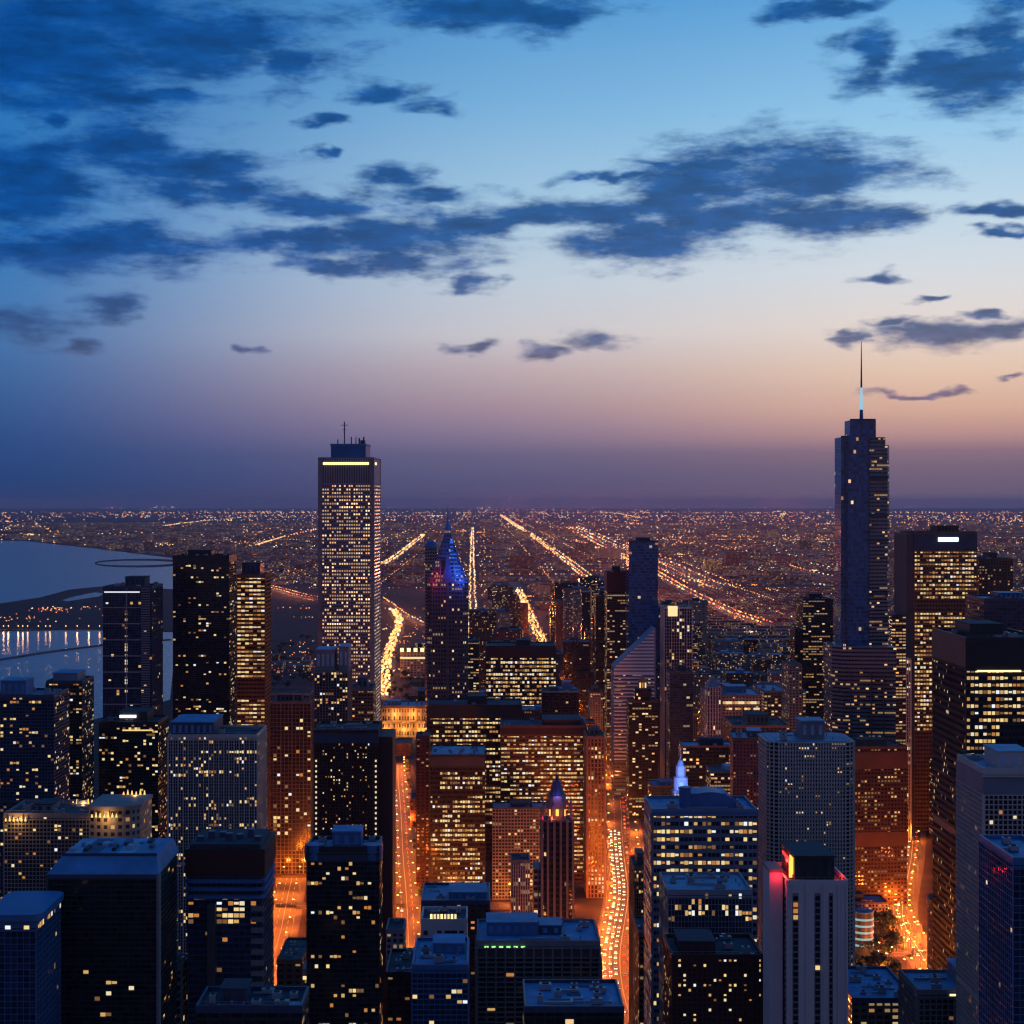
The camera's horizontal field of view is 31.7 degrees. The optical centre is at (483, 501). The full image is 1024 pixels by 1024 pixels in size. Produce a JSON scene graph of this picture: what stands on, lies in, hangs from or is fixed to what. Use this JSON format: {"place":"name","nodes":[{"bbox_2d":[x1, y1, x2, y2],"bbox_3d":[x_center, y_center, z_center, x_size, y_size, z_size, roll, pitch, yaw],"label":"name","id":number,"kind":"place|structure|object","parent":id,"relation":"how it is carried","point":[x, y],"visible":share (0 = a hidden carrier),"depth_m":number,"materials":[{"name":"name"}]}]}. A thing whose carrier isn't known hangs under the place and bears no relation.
{"place":"outdoors","nodes":[
{"label":"outdoors","id":0,"kind":"place"},
{"bbox_2d":[0,891,63,1023],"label":"lit penthouse tower","id":1,"kind":"structure","parent":0,"point":[30,957],"depth_m":520.00,"materials":[{"name":"blue glass"}]},
{"bbox_2d":[0,677,68,898],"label":"lakeside slab tower","id":2,"kind":"structure","parent":0,"point":[34,743],"depth_m":950.00,"materials":[{"name":"blue glass"}]},
{"bbox_2d":[45,669,93,799],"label":"stepped crown tower","id":3,"kind":"structure","parent":0,"point":[79,683],"depth_m":1020.13,"materials":[{"name":"brown glass"}]},
{"bbox_2d":[0,541,172,718],"bbox_3d":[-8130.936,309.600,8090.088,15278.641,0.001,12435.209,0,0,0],"label":"lake","id":4,"kind":"structure","parent":0,"point":[29,570],"depth_m":6442.58,"materials":[{"name":"blue"}]},
{"bbox_2d":[0,586,172,631],"bbox_3d":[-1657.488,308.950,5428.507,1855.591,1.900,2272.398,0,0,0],"label":"peninsula","id":5,"kind":"object","parent":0,"point":[18,613],"visible":0.56,"depth_m":5017.22},
{"bbox_2d":[45,838,178,1023],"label":"blue roofed tower","id":6,"kind":"structure","parent":0,"point":[119,936],"depth_m":560.00,"materials":[{"name":"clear glass"}]},
{"bbox_2d":[103,576,162,718],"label":"blue glass tower","id":7,"kind":"structure","parent":0,"point":[132,641],"depth_m":1250.00,"materials":[{"name":"blue glass"}]},
{"bbox_2d":[98,707,168,837],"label":"black riverside tower","id":8,"kind":"structure","parent":0,"point":[133,749],"depth_m":1050.00,"materials":[{"name":"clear glass"}]},
{"bbox_2d":[166,714,266,953],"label":"piered residential tower","id":9,"kind":"structure","parent":0,"point":[216,773],"depth_m":940.00,"materials":[{"name":"blue concrete"}]},
{"bbox_2d":[185,828,275,1023],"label":"maroon capped tower","id":10,"kind":"structure","parent":0,"point":[230,880],"depth_m":599.75,"materials":[{"name":"blue glass"}]},
{"bbox_2d":[237,562,270,828],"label":"yellow banded tower","id":11,"kind":"structure","parent":0,"point":[253,643],"depth_m":1449.84,"materials":[{"name":"brown glass"}]},
{"bbox_2d":[237,578,264,724],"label":"other windows","id":12,"kind":"structure","parent":11,"relation":"in","point":[261,578],"depth_m":1449.91,"materials":[{"name":"yellow"}]},
{"bbox_2d":[273,878,301,985],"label":"street","id":13,"kind":"structure","parent":0,"point":[287,919],"depth_m":1352.03,"materials":[{"name":"asphalt"}]},
{"bbox_2d":[313,643,351,835],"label":"white roofed tower","id":14,"kind":"structure","parent":0,"point":[332,689],"depth_m":1240.00,"materials":[{"name":"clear glass"}]},
{"bbox_2d":[305,825,382,1023],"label":"black blue roof tower","id":15,"kind":"structure","parent":0,"point":[344,923],"depth_m":640.00,"materials":[{"name":"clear glass"}]},
{"bbox_2d":[318,422,380,720],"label":"granite tower","id":16,"kind":"structure","parent":0,"point":[349,543],"depth_m":1500.16,"materials":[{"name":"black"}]},
{"bbox_2d":[313,721,395,1023],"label":"maroon hotel tower","id":17,"kind":"structure","parent":0,"point":[354,772],"depth_m":1000.00,"materials":[{"name":"black concrete"}]},
{"bbox_2d":[381,612,405,699],"bbox_3d":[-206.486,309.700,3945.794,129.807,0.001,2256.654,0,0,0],"label":"road","id":18,"kind":"structure","parent":0,"point":[393,659],"depth_m":3631.67,"materials":[{"name":"asphalt"}]},
{"bbox_2d":[381,608,403,694],"bbox_3d":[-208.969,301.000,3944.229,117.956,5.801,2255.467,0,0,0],"label":"shore drive lights","id":19,"kind":"object","parent":18,"relation":"on","point":[396,630],"visible":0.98,"depth_m":3655.00,"materials":[{"name":"yellow"}]},
{"bbox_2d":[424,537,437,731],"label":"domed tower","id":20,"kind":"structure","parent":0,"point":[431,546],"depth_m":2100.00,"materials":[{"name":"blue concrete"}]},
{"bbox_2d":[427,512,467,701],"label":"chevron spired tower","id":21,"kind":"structure","parent":0,"point":[447,629],"depth_m":1700.00,"materials":[{"name":"glass"}]},
{"bbox_2d":[430,745,484,881],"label":"bronze office tower","id":22,"kind":"structure","parent":0,"point":[457,813],"depth_m":1404.79,"materials":[{"name":"brown glass"}]},
{"bbox_2d":[431,782,484,881],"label":"other windows","id":23,"kind":"structure","parent":22,"relation":"in","point":[459,830],"depth_m":1404.96,"materials":[{"name":"yellow"}]},
{"bbox_2d":[468,637,478,692],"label":"older slab tower","id":24,"kind":"structure","parent":0,"point":[473,665],"depth_m":1790.00,"materials":[{"name":"stone"}]},
{"bbox_2d":[427,693,521,859],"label":"dark office tower","id":25,"kind":"structure","parent":0,"point":[473,719],"depth_m":1559.83,"materials":[{"name":"brown glass"}]},
{"bbox_2d":[430,718,499,823],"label":"other windows","id":26,"kind":"structure","parent":25,"relation":"in","point":[437,731],"depth_m":1559.71,"materials":[{"name":"yellow"}]},
{"bbox_2d":[0,508,1023,968],"bbox_3d":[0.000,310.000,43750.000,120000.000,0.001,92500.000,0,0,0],"label":"city ground","id":27,"kind":"structure","parent":0,"point":[292,618],"depth_m":13445.97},
{"bbox_2d":[2,789,152,896],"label":"curved corner block","id":28,"kind":"structure","parent":27,"relation":"on","point":[41,836],"depth_m":760.00,"materials":[{"name":"grey concrete"}]},
{"bbox_2d":[177,954,186,1023],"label":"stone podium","id":29,"kind":"object","parent":27,"relation":"on","point":[182,989],"visible":0.45,"depth_m":603.00,"materials":[{"name":"concrete"}]},
{"bbox_2d":[173,549,236,724],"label":"dark apartment tower","id":30,"kind":"structure","parent":27,"relation":"on","point":[204,631],"depth_m":1350.00,"materials":[{"name":"black glass"}]},
{"bbox_2d":[195,978,308,1023],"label":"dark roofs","id":31,"kind":"structure","parent":27,"relation":"on","point":[235,1001],"depth_m":503.07,"materials":[{"name":"blue metal"}]},
{"bbox_2d":[277,937,305,985],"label":"brick block","id":32,"kind":"structure","parent":27,"relation":"on","point":[291,959],"depth_m":800.00,"materials":[{"name":"brown brick"}]},
{"bbox_2d":[271,688,312,873],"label":"open frame tower","id":33,"kind":"structure","parent":27,"relation":"on","point":[292,770],"depth_m":1500.00,"materials":[{"name":"brown glass"}]},
{"bbox_2d":[352,676,375,720],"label":"grey pier block","id":34,"kind":"structure","parent":27,"relation":"on","point":[363,699],"depth_m":1300.00,"materials":[{"name":"concrete"}]},
{"bbox_2d":[386,917,405,967],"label":"narrow dark block","id":35,"kind":"structure","parent":27,"relation":"on","point":[396,933],"depth_m":820.00,"materials":[{"name":"grey stone"}]},
{"bbox_2d":[386,948,413,1023],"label":"dark flat block","id":36,"kind":"structure","parent":27,"relation":"on","point":[398,987],"depth_m":700.00,"materials":[{"name":"black brick"}]},
{"bbox_2d":[381,699,424,735],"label":"floodlit museum","id":37,"kind":"structure","parent":27,"relation":"on","point":[404,718],"depth_m":2380.00,"materials":[{"name":"beige stone"}]},
{"bbox_2d":[396,765,419,948],"bbox_3d":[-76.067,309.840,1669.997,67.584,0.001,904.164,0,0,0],"label":"boulevard","id":38,"kind":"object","parent":27,"relation":"on","point":[412,930],"visible":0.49,"depth_m":1525.89,"materials":[{"name":"asphalt"}]},
{"bbox_2d":[400,648,424,676],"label":"office building with lit top","id":39,"kind":"structure","parent":27,"relation":"on","point":[412,661],"depth_m":3180.00,"materials":[{"name":"beige stone"}]},
{"bbox_2d":[416,732,430,886],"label":"dark office slab","id":40,"kind":"structure","parent":27,"relation":"on","point":[423,744],"depth_m":1450.00,"materials":[{"name":"red brick"}]},
{"bbox_2d":[410,934,469,1023],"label":"blue bright roof block","id":41,"kind":"structure","parent":27,"relation":"on","point":[440,981],"depth_m":640.00,"materials":[{"name":"blue glass"}]},
{"bbox_2d":[421,905,467,936],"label":"white punched block","id":42,"kind":"structure","parent":27,"relation":"on","point":[444,919],"depth_m":760.00,"materials":[{"name":"concrete"}]},
{"bbox_2d":[421,882,489,1023],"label":"dark hall block","id":43,"kind":"structure","parent":27,"relation":"on","point":[474,897],"depth_m":850.00,"materials":[{"name":"blue brick"}]},
{"bbox_2d":[473,612,490,688],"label":"office block","id":44,"kind":"structure","parent":27,"relation":"on","point":[482,626],"depth_m":2458.10,"materials":[{"name":"brown brick"}]},
{"bbox_2d":[492,583,512,624],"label":"office block","id":45,"kind":"structure","parent":27,"relation":"on","point":[500,596],"depth_m":3555.61,"materials":[{"name":"stone"}]},
{"bbox_2d":[0,506,1022,676],"bbox_3d":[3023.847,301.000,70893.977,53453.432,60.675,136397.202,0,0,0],"label":"distant city lights","id":46,"kind":"object","parent":27,"relation":"on","point":[532,536],"visible":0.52,"depth_m":28039.09,"materials":[{"name":"orange"}]},
{"bbox_2d":[4,520,1023,708],"bbox_3d":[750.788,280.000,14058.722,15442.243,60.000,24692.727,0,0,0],"label":"distant city blocks","id":47,"kind":"structure","parent":27,"relation":"on","point":[515,566],"depth_m":10893.91,"materials":[{"name":"beige stone"}]},
{"bbox_2d":[492,799,547,899],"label":"office block","id":48,"kind":"structure","parent":27,"relation":"on","point":[515,825],"depth_m":1403.62,"materials":[{"name":"brown concrete"}]},
{"bbox_2d":[486,638,555,705],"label":"bright office block","id":49,"kind":"structure","parent":27,"relation":"on","point":[524,669],"depth_m":1899.84,"materials":[{"name":"brown glass"}]},
{"bbox_2d":[486,658,555,705],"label":"other windows","id":50,"kind":"structure","parent":49,"relation":"in","point":[533,662],"depth_m":1899.83,"materials":[{"name":"yellow"}]},
{"bbox_2d":[474,912,602,1023],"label":"wide grid office","id":51,"kind":"structure","parent":27,"relation":"on","point":[513,950],"depth_m":690.00,"materials":[{"name":"blue glass"}]},
{"bbox_2d":[541,686,578,717],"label":"office block","id":52,"kind":"structure","parent":27,"relation":"on","point":[555,700],"depth_m":1637.74,"materials":[{"name":"stone"}]},
{"bbox_2d":[522,979,623,1023],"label":"blue flat roof block","id":53,"kind":"structure","parent":27,"relation":"on","point":[572,1001],"depth_m":607.59,"materials":[{"name":"blue concrete"}]},
{"bbox_2d":[511,582,638,1023],"bbox_3d":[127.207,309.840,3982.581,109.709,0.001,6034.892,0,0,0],"label":"avenue","id":54,"kind":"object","parent":27,"relation":"on","point":[615,808],"visible":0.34,"depth_m":1442.98,"materials":[{"name":"asphalt"}]},
{"bbox_2d":[563,586,588,639],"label":"office block","id":55,"kind":"structure","parent":27,"relation":"on","point":[568,593],"depth_m":3747.12,"materials":[{"name":"brown concrete"}]},
{"bbox_2d":[562,637,593,718],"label":"office block","id":56,"kind":"structure","parent":27,"relation":"on","point":[578,672],"depth_m":2372.78,"materials":[{"name":"stone"}]},
{"bbox_2d":[583,725,605,897],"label":"tan pier tower","id":57,"kind":"structure","parent":27,"relation":"on","point":[594,812],"depth_m":1409.83,"materials":[{"name":"brown concrete"}]},
{"bbox_2d":[588,685,602,730],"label":"pink stone block","id":58,"kind":"structure","parent":27,"relation":"on","point":[595,703],"depth_m":2050.00,"materials":[{"name":"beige stone"}]},
{"bbox_2d":[594,590,603,732],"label":"flat dark tower","id":59,"kind":"structure","parent":27,"relation":"on","point":[599,639],"depth_m":2200.00,"materials":[{"name":"black metal"}]},
{"bbox_2d":[604,566,625,764],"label":"dark maroon tower","id":60,"kind":"structure","parent":27,"relation":"on","point":[614,613],"depth_m":2120.00,"materials":[{"name":"concrete"}]},
{"bbox_2d":[611,626,655,795],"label":"wedge roofed tower","id":61,"kind":"structure","parent":27,"relation":"on","point":[633,662],"depth_m":1900.00,"materials":[{"name":"white stone"}]},
{"bbox_2d":[633,915,643,1023],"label":"avenue brick slab","id":62,"kind":"structure","parent":27,"relation":"on","point":[638,969],"depth_m":838.11,"materials":[{"name":"brown brick"}]},
{"bbox_2d":[626,675,657,818],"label":"dark green tower","id":63,"kind":"structure","parent":27,"relation":"on","point":[641,736],"depth_m":1760.00,"materials":[{"name":"black glass"}]},
{"bbox_2d":[626,537,657,699],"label":"dark glass tower","id":64,"kind":"structure","parent":27,"relation":"on","point":[641,585],"depth_m":2050.00,"materials":[{"name":"glass"}]},
{"bbox_2d":[660,604,692,777],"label":"white frame tower","id":65,"kind":"structure","parent":27,"relation":"on","point":[676,634],"depth_m":1960.00,"materials":[{"name":"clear glass"}]},
{"bbox_2d":[688,598,707,665],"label":"office block","id":66,"kind":"structure","parent":27,"relation":"on","point":[700,611],"depth_m":3264.35,"materials":[{"name":"beige stone"}]},
{"bbox_2d":[644,786,758,1023],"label":"blue roofed office","id":67,"kind":"structure","parent":27,"relation":"on","point":[698,829],"depth_m":779.84,"materials":[{"name":"blue glass"}]},
{"bbox_2d":[645,816,756,1020],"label":"other windows","id":68,"kind":"structure","parent":67,"relation":"in","point":[740,823],"depth_m":779.88,"materials":[{"name":"yellow"}]},
{"bbox_2d":[679,737,729,786],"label":"office block","id":69,"kind":"structure","parent":27,"relation":"on","point":[699,755],"depth_m":1328.34,"materials":[{"name":"brown stone"}]},
{"bbox_2d":[659,871,753,1023],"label":"office annex","id":70,"kind":"object","parent":27,"relation":"on","point":[717,902],"visible":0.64,"depth_m":700.00,"materials":[{"name":"blue glass"}]},
{"bbox_2d":[663,929,762,1023],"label":"apartment block","id":71,"kind":"structure","parent":27,"relation":"on","point":[709,977],"depth_m":629.91,"materials":[{"name":"black concrete"}]},
{"bbox_2d":[706,764,729,793],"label":"office block","id":72,"kind":"structure","parent":27,"relation":"on","point":[717,775],"depth_m":1258.16,"materials":[{"name":"brown concrete"}]},
{"bbox_2d":[713,650,745,670],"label":"building","id":73,"kind":"structure","parent":27,"relation":"on","point":[727,659],"depth_m":3264.35,"materials":[{"name":"blue concrete"}]},
{"bbox_2d":[701,677,761,736],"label":"mansard market block","id":74,"kind":"structure","parent":27,"relation":"on","point":[718,702],"depth_m":1560.00,"materials":[{"name":"beige stone"}]},
{"bbox_2d":[730,727,766,811],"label":"riverside block","id":75,"kind":"structure","parent":27,"relation":"on","point":[743,762],"depth_m":1180.51,"materials":[{"name":"red brick"}]},
{"bbox_2d":[723,711,789,740],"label":"terrace roof block","id":76,"kind":"structure","parent":27,"relation":"on","point":[763,720],"depth_m":1418.00,"materials":[{"name":"brown brick"}]},
{"bbox_2d":[753,683,805,718],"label":"warehouse block","id":77,"kind":"structure","parent":27,"relation":"on","point":[771,693],"depth_m":1720.00,"materials":[{"name":"stone"}]},
{"bbox_2d":[782,660,801,731],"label":"brick hotel","id":78,"kind":"structure","parent":27,"relation":"on","point":[791,690],"depth_m":1650.00,"materials":[{"name":"brown brick"}]},
{"bbox_2d":[796,593,832,718],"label":"glass block","id":79,"kind":"structure","parent":27,"relation":"on","point":[814,616],"depth_m":1950.00,"materials":[{"name":"black glass"}]},
{"bbox_2d":[823,342,895,740],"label":"glass skyscraper","id":80,"kind":"structure","parent":27,"relation":"on","point":[859,659],"depth_m":1450.00,"materials":[{"name":"blue glass"}]},
{"bbox_2d":[855,907,873,955],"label":"round pavilion","id":81,"kind":"structure","parent":27,"relation":"on","point":[864,924],"depth_m":1223.85,"materials":[{"name":"white metal"}]},
{"bbox_2d":[848,964,897,1023],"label":"roof block","id":82,"kind":"structure","parent":27,"relation":"on","point":[872,994],"depth_m":737.01,"materials":[{"name":"blue concrete"}]},
{"bbox_2d":[852,736,907,904],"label":"brown stone tower","id":83,"kind":"structure","parent":27,"relation":"on","point":[881,831],"depth_m":1385.21,"materials":[{"name":"stone"}]},
{"bbox_2d":[889,611,905,744],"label":"glass block","id":84,"kind":"structure","parent":27,"relation":"on","point":[897,630],"depth_m":1600.00,"materials":[{"name":"black glass"}]},
{"bbox_2d":[906,657,911,839],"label":"pale piered tower","id":85,"kind":"structure","parent":27,"relation":"on","point":[909,728],"depth_m":1649.58,"materials":[{"name":"brown stone"}]},
{"bbox_2d":[894,830,926,968],"bbox_3d":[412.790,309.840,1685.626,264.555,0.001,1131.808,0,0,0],"label":"avenue","id":86,"kind":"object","parent":27,"relation":"on","point":[907,906],"visible":0.36,"depth_m":1365.27,"materials":[{"name":"asphalt"}]},
{"bbox_2d":[898,958,955,1023],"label":"pale frame block","id":87,"kind":"structure","parent":27,"relation":"on","point":[926,996],"depth_m":696.67,"materials":[{"name":"blue concrete"}]},
{"bbox_2d":[894,525,976,829],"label":"brown office tower","id":88,"kind":"structure","parent":27,"relation":"on","point":[935,574],"depth_m":1699.84,"materials":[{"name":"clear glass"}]},
{"bbox_2d":[915,552,975,729],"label":"other windows","id":89,"kind":"structure","parent":88,"relation":"in","point":[916,568],"depth_m":1699.67,"materials":[{"name":"yellow"}]},
{"bbox_2d":[0,0,1023,507],"label":"sky","id":90,"kind":"structure","parent":0,"point":[526,253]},
{"bbox_2d":[510,853,529,911],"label":"plain slab tower","id":91,"kind":"structure","parent":0,"point":[519,882],"depth_m":1200.00,"materials":[{"name":"stone"}]},
{"bbox_2d":[500,714,585,881],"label":"lit office tower","id":92,"kind":"structure","parent":0,"point":[536,754],"depth_m":1469.83,"materials":[{"name":"brown glass"}]},
{"bbox_2d":[501,736,582,871],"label":"other windows","id":93,"kind":"structure","parent":92,"relation":"in","point":[508,740],"depth_m":1469.87,"materials":[{"name":"yellow"}]},
{"bbox_2d":[532,771,573,918],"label":"gothic tower","id":94,"kind":"structure","parent":0,"point":[553,882],"depth_m":1120.00,"materials":[{"name":"brown concrete"}]},
{"bbox_2d":[510,582,643,943],"bbox_3d":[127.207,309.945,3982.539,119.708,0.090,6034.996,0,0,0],"label":"avenue pavement","id":95,"kind":"structure","parent":0,"point":[601,925],"depth_m":1580.23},
{"bbox_2d":[629,848,643,1023],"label":"avenue tower","id":96,"kind":"structure","parent":0,"point":[636,884],"depth_m":936.30,"materials":[{"name":"brown glass"}]},
{"bbox_2d":[570,527,734,587],"bbox_3d":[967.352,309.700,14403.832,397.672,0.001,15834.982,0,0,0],"label":"road","id":97,"kind":"structure","parent":0,"point":[692,573],"depth_m":8138.17,"materials":[{"name":"asphalt"}]},
{"bbox_2d":[573,541,773,624],"bbox_3d":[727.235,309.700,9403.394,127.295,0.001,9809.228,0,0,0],"label":"road","id":98,"kind":"structure","parent":0,"point":[717,607],"depth_m":5546.90,"materials":[{"name":"asphalt"}]},
{"bbox_2d":[667,664,692,778],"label":"dark residential tower","id":99,"kind":"structure","parent":0,"point":[679,702],"depth_m":1700.00,"materials":[{"name":"brown glass"}]},
{"bbox_2d":[763,841,847,1023],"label":"white stone tower","id":100,"kind":"structure","parent":0,"point":[805,932],"depth_m":600.00,"materials":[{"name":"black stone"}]},
{"bbox_2d":[758,717,854,965],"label":"round cornered tower","id":101,"kind":"structure","parent":0,"point":[806,779],"depth_m":850.00,"materials":[{"name":"stone"}]},
{"bbox_2d":[888,830,926,968],"bbox_3d":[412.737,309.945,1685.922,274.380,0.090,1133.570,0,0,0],"label":"avenue pavement","id":102,"kind":"structure","parent":0,"point":[916,892],"depth_m":1406.86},
{"bbox_2d":[932,620,1023,968],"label":"black steel tower","id":103,"kind":"structure","parent":0,"point":[978,684],"depth_m":868.47,"materials":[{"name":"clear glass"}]},
{"bbox_2d":[941,664,1023,968],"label":"other windows","id":104,"kind":"structure","parent":103,"relation":"in","point":[968,677],"depth_m":849.86,"materials":[{"name":"yellow"}]},
{"bbox_2d":[956,744,1023,1023],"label":"balcony tower","id":105,"kind":"structure","parent":0,"point":[990,791],"depth_m":651.54,"materials":[{"name":"grey concrete"}]},
{"bbox_2d":[965,591,1023,631],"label":"glass office tower","id":106,"kind":"structure","parent":0,"point":[1006,608],"depth_m":1300.00,"materials":[{"name":"glass"}]},
{"bbox_2d":[977,552,1012,594],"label":"brown office tower","id":107,"kind":"structure","parent":0,"point":[994,572],"depth_m":1800.00,"materials":[{"name":"brick"}]},
{"bbox_2d":[979,835,1023,1023],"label":"blue glass tower","id":108,"kind":"structure","parent":0,"point":[1001,929],"depth_m":513.09,"materials":[{"name":"glass"}]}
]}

